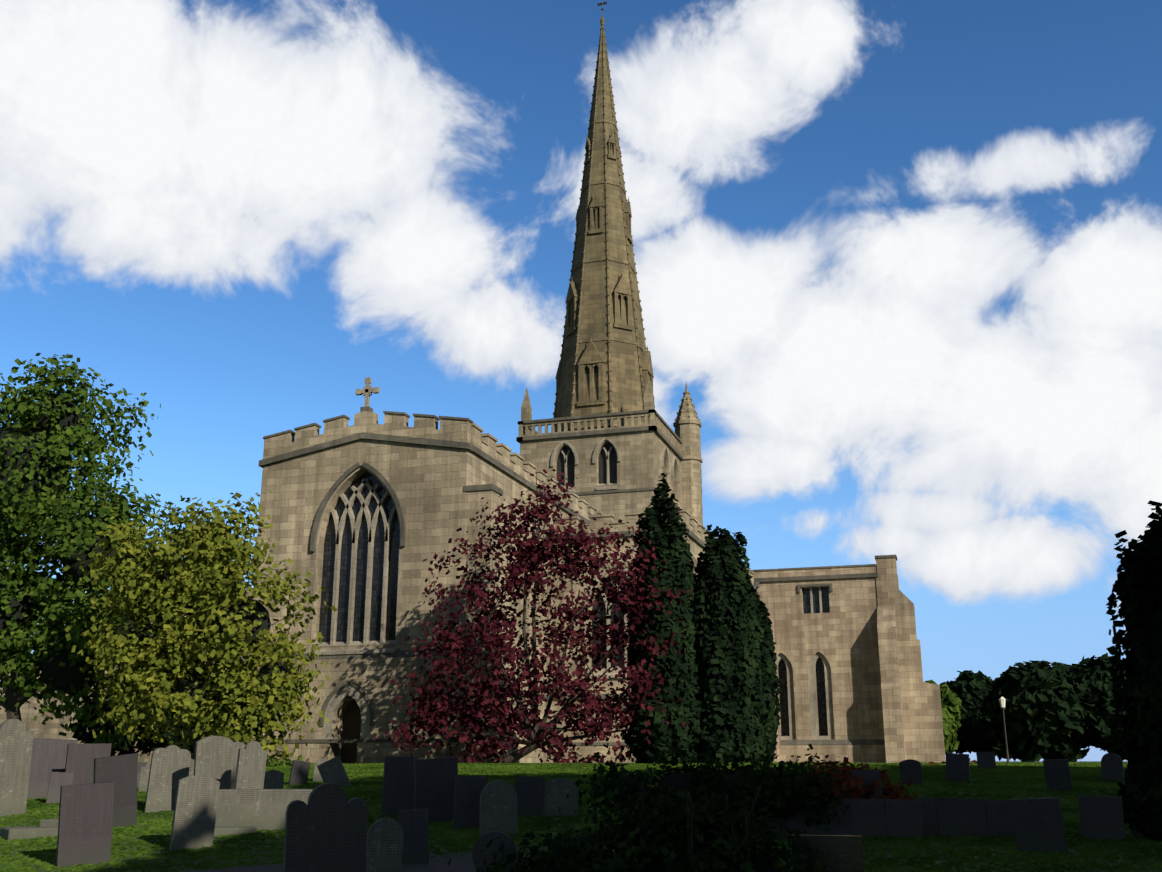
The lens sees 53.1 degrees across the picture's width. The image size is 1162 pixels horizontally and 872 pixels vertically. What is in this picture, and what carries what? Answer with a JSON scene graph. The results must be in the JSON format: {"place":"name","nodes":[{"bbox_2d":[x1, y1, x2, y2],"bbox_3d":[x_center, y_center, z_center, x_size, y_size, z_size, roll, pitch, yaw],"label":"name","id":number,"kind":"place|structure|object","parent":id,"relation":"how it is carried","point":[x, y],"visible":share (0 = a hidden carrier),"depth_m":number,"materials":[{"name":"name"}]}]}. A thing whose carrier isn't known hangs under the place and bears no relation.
{"place":"outdoors","nodes":[
{"label":"outdoors","id":0,"kind":"place"},
{"bbox_2d":[187,847,614,871],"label":"tarmac path","id":1,"kind":"structure","parent":0,"point":[438,863],"depth_m":17.16,"materials":[{"name":"grey asphalt"}]},
{"bbox_2d":[309,377,834,739],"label":"tracery","id":2,"kind":"object","parent":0,"point":[354,693],"visible":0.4,"depth_m":52.79,"materials":[{"name":"beige stone"}]},
{"bbox_2d":[318,471,829,735],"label":"window glass","id":3,"kind":"object","parent":2,"relation":"in","point":[344,585],"visible":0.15,"depth_m":52.73,"materials":[{"name":"black glass"}]},
{"bbox_2d":[0,761,1161,871],"bbox_3d":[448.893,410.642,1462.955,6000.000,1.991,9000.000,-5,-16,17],"label":"ground","id":4,"kind":"structure","parent":0,"point":[261,858],"depth_m":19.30,"materials":[{"name":"green plant"}]},
{"bbox_2d":[0,719,33,816],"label":"headstone","id":5,"kind":"object","parent":4,"relation":"on","point":[16,740],"visible":0.93,"depth_m":25.62,"materials":[{"name":"stone"}]},
{"bbox_2d":[0,826,57,839],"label":"ledger slab","id":6,"kind":"structure","parent":4,"relation":"on","point":[21,832],"depth_m":21.47,"materials":[{"name":"stone"}]},
{"bbox_2d":[39,818,58,826],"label":"ledger slab","id":7,"kind":"structure","parent":4,"relation":"on","point":[53,822],"depth_m":21.99,"materials":[{"name":"stone"}]},
{"bbox_2d":[27,738,77,798],"bbox_3d":[-13.396,8.449,29.304,1.128,1.574,0.090,13,-23,-34],"label":"headstone","id":8,"kind":"object","parent":4,"relation":"on","point":[48,756],"visible":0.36,"depth_m":29.25,"materials":[{"name":"grey stone"}]},
{"bbox_2d":[46,772,73,803],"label":"headstone","id":9,"kind":"object","parent":4,"relation":"on","point":[57,780],"visible":0.57,"depth_m":27.70,"materials":[{"name":"grey stone"}]},
{"bbox_2d":[56,782,113,867],"bbox_3d":[-7.761,6.141,18.192,0.783,1.332,0.090,7,-12,-36],"label":"headstone","id":10,"kind":"object","parent":4,"relation":"on","point":[85,824],"visible":0.82,"depth_m":18.16,"materials":[{"name":"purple stone"}]},
{"bbox_2d":[65,743,111,784],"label":"headstone","id":11,"kind":"object","parent":4,"relation":"on","point":[79,764],"visible":0.5,"depth_m":28.62,"materials":[{"name":"grey stone"}]},
{"bbox_2d":[0,353,200,747],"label":"tree","id":12,"kind":"object","parent":4,"relation":"on","point":[49,593],"depth_m":50.86,"materials":[{"name":"green plant"}]},
{"bbox_2d":[0,396,141,694],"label":"tree foliage","id":13,"kind":"object","parent":12,"relation":"attached to","point":[67,675],"visible":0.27,"depth_m":51.14,"materials":[{"name":"green plant"}]},
{"bbox_2d":[93,753,137,827],"bbox_3d":[-9.181,7.077,22.912,0.842,1.501,0.090,5,-10,-44],"label":"headstone","id":14,"kind":"object","parent":4,"relation":"on","point":[120,772],"visible":0.57,"depth_m":22.96,"materials":[{"name":"stone"}]},
{"bbox_2d":[0,589,250,761],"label":"nave wall","id":15,"kind":"structure","parent":4,"relation":"on","point":[50,729],"depth_m":85.44,"materials":[{"name":"stone"}]},
{"bbox_2d":[69,689,194,756],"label":"shrub","id":16,"kind":"object","parent":4,"relation":"on","point":[80,733],"visible":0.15,"depth_m":54.33,"materials":[{"name":"green plant"}]},
{"bbox_2d":[94,705,179,742],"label":"yew tree foliage","id":17,"kind":"object","parent":16,"relation":"attached to","point":[96,727],"visible":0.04,"depth_m":54.99,"materials":[{"name":"green plant"}]},
{"bbox_2d":[138,762,145,785],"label":"headstone","id":18,"kind":"object","parent":4,"relation":"on","point":[141,764],"visible":0.21,"depth_m":32.06,"materials":[{"name":"stone"}]},
{"bbox_2d":[138,761,150,790],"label":"headstone","id":19,"kind":"object","parent":4,"relation":"on","point":[144,778],"visible":0.4,"depth_m":30.22,"materials":[{"name":"stone"}]},
{"bbox_2d":[144,745,190,812],"bbox_3d":[-9.210,7.688,25.930,0.840,1.528,0.090,13,-22,-31],"label":"headstone","id":20,"kind":"object","parent":4,"relation":"on","point":[169,766],"visible":0.9,"depth_m":25.87,"materials":[{"name":"stone"}]},
{"bbox_2d":[189,759,194,775],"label":"headstone","id":21,"kind":"object","parent":4,"relation":"on","point":[191,770],"visible":0.11,"depth_m":29.72,"materials":[{"name":"stone"}]},
{"bbox_2d":[169,775,219,850],"bbox_3d":[-6.571,6.462,19.780,0.704,1.327,0.090,15,-23,-34],"label":"headstone","id":22,"kind":"object","parent":4,"relation":"on","point":[195,812],"visible":0.88,"depth_m":19.75,"materials":[{"name":"stone"}]},
{"bbox_2d":[64,490,336,764],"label":"yellow tree","id":23,"kind":"object","parent":4,"relation":"on","point":[236,686],"depth_m":42.09,"materials":[{"name":"plant"}]},
{"bbox_2d":[120,526,289,735],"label":"tree foliage","id":24,"kind":"object","parent":23,"relation":"attached to","point":[180,686],"visible":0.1,"depth_m":42.05,"materials":[{"name":"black plant"}]},
{"bbox_2d":[194,736,232,788],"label":"headstone","id":25,"kind":"object","parent":4,"relation":"on","point":[213,756],"visible":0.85,"depth_m":25.27,"materials":[{"name":"stone"}]},
{"bbox_2d":[214,826,256,836],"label":"ledger slab","id":26,"kind":"structure","parent":4,"relation":"on","point":[225,830],"depth_m":21.14,"materials":[{"name":"stone"}]},
{"bbox_2d":[231,742,244,788],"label":"headstone","id":27,"kind":"object","parent":4,"relation":"on","point":[237,746],"visible":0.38,"depth_m":27.33,"materials":[{"name":"stone"}]},
{"bbox_2d":[234,741,266,788],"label":"headstone","id":28,"kind":"object","parent":4,"relation":"on","point":[251,764],"visible":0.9,"depth_m":24.44,"materials":[{"name":"stone"}]},
{"bbox_2d":[215,789,312,830],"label":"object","id":29,"kind":"structure","parent":4,"relation":"on","point":[261,809],"depth_m":21.72,"materials":[{"name":"stone"}]},
{"bbox_2d":[263,770,283,788],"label":"headstone","id":30,"kind":"object","parent":4,"relation":"on","point":[273,779],"visible":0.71,"depth_m":27.43,"materials":[{"name":"stone"}]},
{"bbox_2d":[266,752,313,766],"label":"shrub foliage","id":31,"kind":"object","parent":4,"relation":"on","point":[284,762],"visible":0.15,"depth_m":40.43,"materials":[{"name":"green plant"}]},
{"bbox_2d":[288,760,309,784],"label":"headstone","id":32,"kind":"object","parent":4,"relation":"on","point":[299,772],"visible":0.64,"depth_m":31.34,"materials":[{"name":"stone"}]},
{"bbox_2d":[313,758,327,781],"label":"headstone","id":33,"kind":"object","parent":4,"relation":"on","point":[317,777],"visible":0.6,"depth_m":32.42,"materials":[{"name":"stone"}]},
{"bbox_2d":[283,783,366,871],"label":"headstone","id":34,"kind":"object","parent":4,"relation":"on","point":[326,828],"visible":1,"depth_m":11.74,"materials":[{"name":"stone"}]},
{"bbox_2d":[317,756,351,786],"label":"headstone","id":35,"kind":"object","parent":4,"relation":"on","point":[332,771],"visible":0.71,"depth_m":30.64,"materials":[{"name":"stone"}]},
{"bbox_2d":[366,818,403,871],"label":"headstone","id":36,"kind":"object","parent":4,"relation":"on","point":[384,845],"visible":0.98,"depth_m":15.61,"materials":[{"name":"stone"}]},
{"bbox_2d":[381,756,416,815],"bbox_3d":[-3.716,7.234,23.768,0.662,1.300,0.090,6,-19,-18],"label":"headstone","id":37,"kind":"object","parent":4,"relation":"on","point":[398,787],"visible":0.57,"depth_m":23.75,"materials":[{"name":"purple stone"}]},
{"bbox_2d":[221,411,603,762],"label":"transept wall","id":38,"kind":"structure","parent":4,"relation":"on","point":[439,505],"depth_m":51.93,"materials":[{"name":"stone"}]},
{"bbox_2d":[341,699,360,762],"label":"church door","id":39,"kind":"structure","parent":38,"relation":"attached to","point":[352,723],"depth_m":50.72,"materials":[{"name":"brown wood"}]},
{"bbox_2d":[398,809,428,864],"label":"headstone","id":40,"kind":"object","parent":4,"relation":"on","point":[413,824],"visible":0.89,"depth_m":17.39,"materials":[{"name":"stone"}]},
{"bbox_2d":[414,757,457,821],"bbox_3d":[-2.778,6.896,22.357,0.841,1.347,0.090,2,-12,-22],"label":"headstone","id":41,"kind":"object","parent":4,"relation":"on","point":[434,783],"visible":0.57,"depth_m":22.33,"materials":[{"name":"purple stone"}]},
{"bbox_2d":[452,776,487,829],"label":"headstone","id":42,"kind":"object","parent":4,"relation":"on","point":[467,794],"visible":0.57,"depth_m":21.20,"materials":[{"name":"stone"}]},
{"bbox_2d":[472,831,516,871],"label":"headstone","id":43,"kind":"object","parent":4,"relation":"on","point":[478,858],"visible":0.71,"depth_m":11.78,"materials":[{"name":"stone"}]},
{"bbox_2d":[480,780,517,835],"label":"headstone","id":44,"kind":"object","parent":4,"relation":"on","point":[499,805],"visible":0.89,"depth_m":20.24,"materials":[{"name":"stone"}]},
{"bbox_2d":[515,776,544,817],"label":"headstone","id":45,"kind":"object","parent":4,"relation":"on","point":[530,792],"visible":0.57,"depth_m":22.76,"materials":[{"name":"stone"}]},
{"bbox_2d":[372,466,691,762],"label":"copper tree","id":46,"kind":"object","parent":4,"relation":"on","point":[427,709],"depth_m":44.13,"materials":[{"name":"plant"}]},
{"bbox_2d":[543,778,577,816],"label":"headstone","id":47,"kind":"object","parent":4,"relation":"on","point":[557,791],"visible":0.71,"depth_m":22.77,"materials":[{"name":"stone"}]},
{"bbox_2d":[242,406,896,745],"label":"stone trim","id":48,"kind":"structure","parent":4,"relation":"on","point":[474,449],"depth_m":54.21,"materials":[{"name":"beige stone"}]},
{"bbox_2d":[553,25,646,428],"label":"spire ribs","id":49,"kind":"object","parent":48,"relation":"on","point":[602,29],"visible":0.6,"depth_m":93.51,"materials":[{"name":"beige stone"}]},
{"bbox_2d":[518,376,681,521],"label":"tower wall","id":50,"kind":"structure","parent":4,"relation":"on","point":[639,465],"depth_m":85.19,"materials":[{"name":"stone"}]},
{"bbox_2d":[555,16,653,431],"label":"spire","id":51,"kind":"structure","parent":50,"relation":"on","point":[591,393],"depth_m":91.68,"materials":[{"name":"beige stone"}]},
{"bbox_2d":[597,0,606,15],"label":"weather vane","id":52,"kind":"object","parent":51,"relation":"on","point":[602,4],"visible":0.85,"depth_m":101.55,"materials":[{"name":"black metal"}]},
{"bbox_2d":[448,772,837,871],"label":"shrub","id":53,"kind":"object","parent":4,"relation":"on","point":[626,857],"depth_m":10.77,"materials":[{"name":"green plant"}]},
{"bbox_2d":[528,815,780,871],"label":"shrub foliage","id":54,"kind":"object","parent":53,"relation":"attached to","point":[769,867],"visible":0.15,"depth_m":10.87,"materials":[{"name":"green plant"}]},
{"bbox_2d":[543,509,754,762],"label":"aisle wall","id":55,"kind":"structure","parent":4,"relation":"on","point":[695,527],"depth_m":59.90,"materials":[{"name":"stone"}]},
{"bbox_2d":[618,473,703,763],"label":"cypress tree","id":56,"kind":"object","parent":4,"relation":"on","point":[684,709],"visible":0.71,"depth_m":42.93,"materials":[{"name":"green plant"}]},
{"bbox_2d":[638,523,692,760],"bbox_3d":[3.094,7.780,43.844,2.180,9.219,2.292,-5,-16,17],"label":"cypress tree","id":57,"kind":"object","parent":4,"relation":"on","point":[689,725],"visible":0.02,"depth_m":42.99,"materials":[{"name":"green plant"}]},
{"bbox_2d":[673,382,702,524],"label":"turret stair","id":58,"kind":"object","parent":4,"relation":"on","point":[687,424],"visible":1,"depth_m":92.94,"materials":[{"name":"stone"}]},
{"bbox_2d":[559,723,852,835],"bbox_3d":[2.073,5.904,19.684,4.842,2.030,2.493,1,-16,-4],"label":"shrub","id":59,"kind":"object","parent":4,"relation":"on","point":[805,787],"depth_m":19.35,"materials":[{"name":"green plant"}]},
{"bbox_2d":[697,559,752,760],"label":"cypress tree","id":60,"kind":"object","parent":4,"relation":"on","point":[732,628],"visible":0.04,"depth_m":43.25,"materials":[{"name":"green plant"}]},
{"bbox_2d":[689,524,766,762],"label":"cypress tree","id":61,"kind":"object","parent":4,"relation":"on","point":[747,731],"visible":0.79,"depth_m":42.98,"materials":[{"name":"green plant"}]},
{"bbox_2d":[752,588,782,761],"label":"cypress tree","id":62,"kind":"object","parent":4,"relation":"on","point":[767,749],"visible":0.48,"depth_m":43.90,"materials":[{"name":"green plant"}]},
{"bbox_2d":[761,625,772,740],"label":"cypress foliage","id":63,"kind":"object","parent":62,"relation":"attached to","point":[769,695],"visible":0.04,"depth_m":43.88,"materials":[{"name":"green plant"}]},
{"bbox_2d":[792,835,863,871],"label":"headstone","id":64,"kind":"object","parent":4,"relation":"on","point":[843,853],"visible":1,"depth_m":12.36,"materials":[{"name":"black stone"}]},
{"bbox_2d":[818,798,852,834],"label":"headstone","id":65,"kind":"object","parent":4,"relation":"on","point":[844,827],"visible":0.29,"depth_m":19.26,"materials":[{"name":"grey stone"}]},
{"bbox_2d":[763,753,918,799],"bbox_3d":[5.428,7.881,25.201,4.022,1.963,4.188,-5,-16,17],"label":"shrub","id":66,"kind":"object","parent":4,"relation":"on","point":[850,781],"visible":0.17,"depth_m":24.26,"materials":[{"name":"red plant"}]},
{"bbox_2d":[754,557,945,762],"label":"chancel wall","id":67,"kind":"structure","parent":4,"relation":"on","point":[861,636],"depth_m":76.46,"materials":[{"name":"beige stone"}]},
{"bbox_2d":[755,582,759,593],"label":"chancel downpipe","id":68,"kind":"object","parent":67,"relation":"attached to","point":[756,584],"visible":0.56,"depth_m":79.67,"materials":[{"name":"grey metal"}]},
{"bbox_2d":[852,770,881,798],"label":"headstone","id":69,"kind":"object","parent":4,"relation":"on","point":[870,775],"visible":0.43,"depth_m":24.03,"materials":[{"name":"stone"}]},
{"bbox_2d":[850,799,886,836],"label":"headstone","id":70,"kind":"object","parent":4,"relation":"on","point":[869,817],"visible":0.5,"depth_m":19.18,"materials":[{"name":"grey stone"}]},
{"bbox_2d":[886,799,923,837],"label":"headstone","id":71,"kind":"object","parent":4,"relation":"on","point":[905,818],"visible":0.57,"depth_m":19.06,"materials":[{"name":"grey stone"}]},
{"bbox_2d":[899,759,922,784],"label":"headstone","id":72,"kind":"object","parent":4,"relation":"on","point":[910,770],"visible":0.88,"depth_m":27.55,"materials":[{"name":"stone"}]},
{"bbox_2d":[918,798,954,835],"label":"headstone","id":73,"kind":"object","parent":4,"relation":"on","point":[930,818],"visible":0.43,"depth_m":19.20,"materials":[{"name":"grey stone"}]},
{"bbox_2d":[925,679,961,753],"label":"tree","id":74,"kind":"object","parent":4,"relation":"on","point":[951,708],"visible":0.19,"depth_m":96.16,"materials":[{"name":"green plant"}]},
{"bbox_2d":[936,800,967,835],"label":"headstone","id":75,"kind":"object","parent":4,"relation":"on","point":[950,813],"visible":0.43,"depth_m":19.11,"materials":[{"name":"stone"}]},
{"bbox_2d":[928,758,976,764],"bbox_3d":[11.139,11.300,36.547,5.659,2.282,4.978,-5,-16,17],"label":"distant hedge","id":76,"kind":"object","parent":4,"relation":"on","point":[974,761],"depth_m":36.72,"materials":[{"name":"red plant"}]},
{"bbox_2d":[946,753,969,781],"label":"headstone","id":77,"kind":"object","parent":4,"relation":"on","point":[957,767],"visible":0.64,"depth_m":28.21,"materials":[{"name":"grey stone"}]},
{"bbox_2d":[953,799,989,836],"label":"headstone","id":78,"kind":"object","parent":4,"relation":"on","point":[973,820],"visible":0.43,"depth_m":19.02,"materials":[{"name":"grey stone"}]},
{"bbox_2d":[946,670,1000,753],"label":"tree foliage","id":79,"kind":"object","parent":4,"relation":"on","point":[970,689],"visible":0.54,"depth_m":117.70,"materials":[{"name":"green plant"}]},
{"bbox_2d":[976,752,995,768],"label":"headstone","id":80,"kind":"object","parent":4,"relation":"on","point":[985,760],"visible":0.64,"depth_m":32.66,"materials":[{"name":"stone"}]},
{"bbox_2d":[986,800,1015,836],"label":"headstone","id":81,"kind":"object","parent":4,"relation":"on","point":[1000,819],"visible":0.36,"depth_m":18.90,"materials":[{"name":"grey stone"}]},
{"bbox_2d":[1001,707,1009,762],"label":"lamp post","id":82,"kind":"object","parent":4,"relation":"on","point":[1007,753],"visible":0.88,"depth_m":76.88,"materials":[{"name":"grey metal"}]},
{"bbox_2d":[999,697,1005,706],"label":"lamp post lantern","id":83,"kind":"object","parent":82,"relation":"on","point":[1002,701],"visible":0.88,"depth_m":77.41,"materials":[{"name":"white glass"}]},
{"bbox_2d":[976,740,1035,761],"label":"tree foliage","id":84,"kind":"object","parent":4,"relation":"on","point":[1000,752],"visible":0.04,"depth_m":138.70,"materials":[{"name":"green plant"}]},
{"bbox_2d":[1010,797,1067,852],"bbox_3d":[6.846,5.883,17.354,0.687,0.895,0.090,-11,-16,25],"label":"headstone","id":85,"kind":"object","parent":4,"relation":"on","point":[1038,824],"visible":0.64,"depth_m":17.33,"materials":[{"name":"stone"}]},
{"bbox_2d":[1043,759,1071,790],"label":"headstone","id":86,"kind":"object","parent":4,"relation":"on","point":[1057,775],"visible":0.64,"depth_m":25.70,"materials":[{"name":"stone"}]},
{"bbox_2d":[980,653,1136,761],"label":"tree foliage","id":87,"kind":"object","parent":4,"relation":"on","point":[1074,717],"visible":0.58,"depth_m":105.69,"materials":[{"name":"green plant"}]},
{"bbox_2d":[1078,795,1124,839],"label":"headstone","id":88,"kind":"object","parent":4,"relation":"on","point":[1101,817],"visible":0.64,"depth_m":18.41,"materials":[{"name":"stone"}]},
{"bbox_2d":[1101,753,1123,780],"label":"headstone","id":89,"kind":"object","parent":4,"relation":"on","point":[1111,766],"visible":0.89,"depth_m":28.01,"materials":[{"name":"stone"}]},
{"bbox_2d":[1106,500,1161,840],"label":"tree","id":90,"kind":"object","parent":4,"relation":"on","point":[1139,577],"visible":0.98,"depth_m":18.82,"materials":[{"name":"green plant"}]},
{"bbox_2d":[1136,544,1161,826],"bbox_3d":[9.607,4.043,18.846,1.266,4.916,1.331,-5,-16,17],"label":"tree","id":91,"kind":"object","parent":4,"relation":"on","point":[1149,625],"visible":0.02,"depth_m":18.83,"materials":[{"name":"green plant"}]},
{"bbox_2d":[0,0,1161,760],"label":"sky","id":92,"kind":"structure","parent":0,"point":[898,262],"materials":[{"name":"blue"}]},
{"bbox_2d":[557,295,624,485],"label":"tower windows","id":93,"kind":"structure","parent":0,"point":[602,469],"depth_m":85.71,"materials":[{"name":"black glass"}]}
]}

